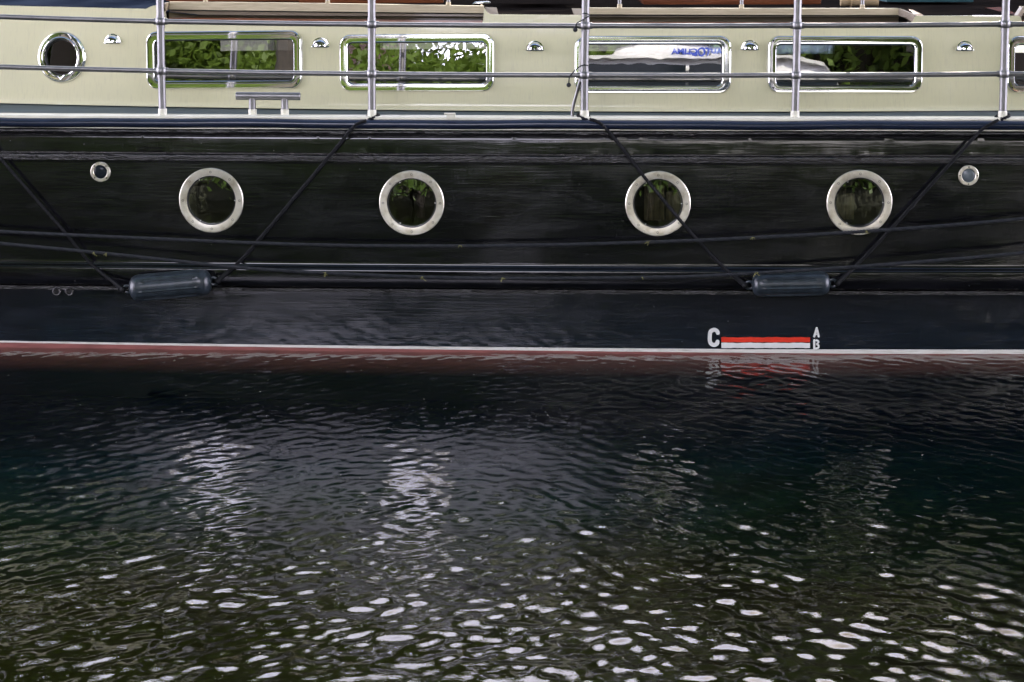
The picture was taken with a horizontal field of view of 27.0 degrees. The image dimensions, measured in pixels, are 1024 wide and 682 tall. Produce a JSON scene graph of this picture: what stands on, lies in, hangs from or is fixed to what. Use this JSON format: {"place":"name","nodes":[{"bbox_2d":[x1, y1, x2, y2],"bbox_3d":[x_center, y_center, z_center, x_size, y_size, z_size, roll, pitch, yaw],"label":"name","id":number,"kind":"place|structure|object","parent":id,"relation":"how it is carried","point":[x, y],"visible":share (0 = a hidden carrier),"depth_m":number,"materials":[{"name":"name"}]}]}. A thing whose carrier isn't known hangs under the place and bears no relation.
{"place":"outdoors","nodes":[
{"label":"outdoors","id":0,"kind":"place"},
{"bbox_2d":[0,395,1023,681],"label":"canal water","id":1,"kind":"structure","parent":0,"point":[642,543],"depth_m":11.01,"materials":[{"name":"black liquid"}]},
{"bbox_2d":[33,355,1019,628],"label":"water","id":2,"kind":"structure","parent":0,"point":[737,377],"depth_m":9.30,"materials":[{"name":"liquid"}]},
{"bbox_2d":[0,0,1023,402],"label":"barge","id":3,"kind":"object","parent":2,"relation":"on","point":[156,118],"visible":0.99,"depth_m":9.73,"materials":[{"name":"black paint"}]},
{"bbox_2d":[0,156,125,292],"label":"fender rope","id":4,"kind":"object","parent":3,"relation":"attached to","point":[121,288],"visible":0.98,"depth_m":9.69,"materials":[{"name":"black fabric"}]},
{"bbox_2d":[123,269,217,300],"bbox_3d":[-1.549,-0.253,9.673,0.445,0.151,0.127,1,11,4],"label":"fender","id":5,"kind":"object","parent":3,"relation":"attached to","point":[170,285],"visible":1,"depth_m":9.62,"materials":[{"name":"plastic"}]},
{"bbox_2d":[146,30,302,89],"bbox_3d":[-1.365,-1.332,10.104,0.775,0.288,0.053,2,11,10],"label":"window","id":6,"kind":"structure","parent":3,"relation":"in","point":[151,41],"depth_m":10.09,"materials":[{"name":"metal"}]},
{"bbox_2d":[215,113,379,283],"bbox_3d":[-0.968,-0.640,9.621,0.760,0.765,0.115,-2,11,-8],"label":"fender rope","id":7,"kind":"object","parent":3,"relation":"attached to","point":[220,278],"visible":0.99,"depth_m":9.62,"materials":[{"name":"black fabric"}]},
{"bbox_2d":[340,33,494,91],"bbox_3d":[-0.445,-1.300,9.968,0.735,0.277,0.053,1,11,6],"label":"window","id":8,"kind":"structure","parent":3,"relation":"in","point":[348,39],"depth_m":9.95,"materials":[{"name":"metal"}]},
{"bbox_2d":[0,217,1023,247],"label":"mooring rope","id":9,"kind":"object","parent":3,"relation":"attached to","point":[512,245],"visible":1,"depth_m":9.56,"materials":[{"name":"black fabric"}]},
{"bbox_2d":[0,242,1023,281],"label":"mooring rope","id":10,"kind":"object","parent":3,"relation":"attached to","point":[325,273],"visible":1,"depth_m":9.54,"materials":[{"name":"black fabric"}]},
{"bbox_2d":[566,64,588,86],"bbox_3d":[0.294,-1.186,9.539,0.101,0.103,0.028,0,11,0],"label":"toggle lanyard","id":11,"kind":"object","parent":3,"relation":"hanging from","point":[568,84],"visible":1,"depth_m":9.53,"materials":[{"name":"black fabric"}]},
{"bbox_2d":[573,13,589,31],"bbox_3d":[0.310,-1.417,9.493,0.077,0.085,0.027,0,11,0],"label":"toggle lanyard","id":12,"kind":"object","parent":3,"relation":"hanging from","point":[575,29],"visible":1,"depth_m":9.49,"materials":[{"name":"black fabric"}]},
{"bbox_2d":[574,35,731,93],"bbox_3d":[0.653,-1.281,9.892,0.729,0.271,0.053,0,11,2],"label":"window","id":13,"kind":"structure","parent":3,"relation":"in","point":[725,44],"depth_m":9.88,"materials":[{"name":"metal"}]},
{"bbox_2d":[576,113,747,287],"bbox_3d":[0.670,-0.625,9.559,0.788,0.772,0.115,2,11,12],"label":"fender rope","id":14,"kind":"object","parent":3,"relation":"attached to","point":[742,283],"visible":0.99,"depth_m":9.56,"materials":[{"name":"black fabric"}]},
{"bbox_2d":[746,271,835,296],"bbox_3d":[1.252,-0.256,9.570,0.420,0.119,0.117,0,11,0],"label":"fender","id":15,"kind":"object","parent":3,"relation":"hanging from","point":[814,283],"visible":1,"depth_m":9.53,"materials":[{"name":"plastic"}]},
{"bbox_2d":[767,35,922,93],"bbox_3d":[1.546,-1.283,9.899,0.728,0.269,0.053,0,11,-2],"label":"window","id":16,"kind":"structure","parent":3,"relation":"in","point":[913,41],"depth_m":9.89,"materials":[{"name":"metal"}]},
{"bbox_2d":[840,0,878,6],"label":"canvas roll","id":17,"kind":"object","parent":3,"relation":"on","point":[850,3],"visible":0.92,"depth_m":10.38,"materials":[{"name":"beige fabric"}]},
{"bbox_2d":[834,113,1010,285],"bbox_3d":[1.841,-0.630,9.540,0.802,0.766,0.112,-2,11,-10],"label":"fender rope","id":18,"kind":"object","parent":3,"relation":"attached to","point":[840,280],"visible":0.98,"depth_m":9.54,"materials":[{"name":"black fabric"}]},
{"bbox_2d":[1007,35,1023,92],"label":"window","id":19,"kind":"structure","parent":3,"relation":"in","point":[1017,40],"depth_m":9.94,"materials":[{"name":"metal"}]},
{"bbox_2d":[56,351,1014,675],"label":"floating flecks","id":20,"kind":"object","parent":2,"relation":"on","point":[478,491],"visible":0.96,"depth_m":8.01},
{"bbox_2d":[906,21,912,51],"bbox_3d":[4.441,-8.126,22.130,8.751,10.807,7.912,-3,11,-13],"label":"tree","id":21,"kind":"object","parent":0,"point":[909,48],"depth_m":22.69,"materials":[{"name":"green plant"}]}
]}

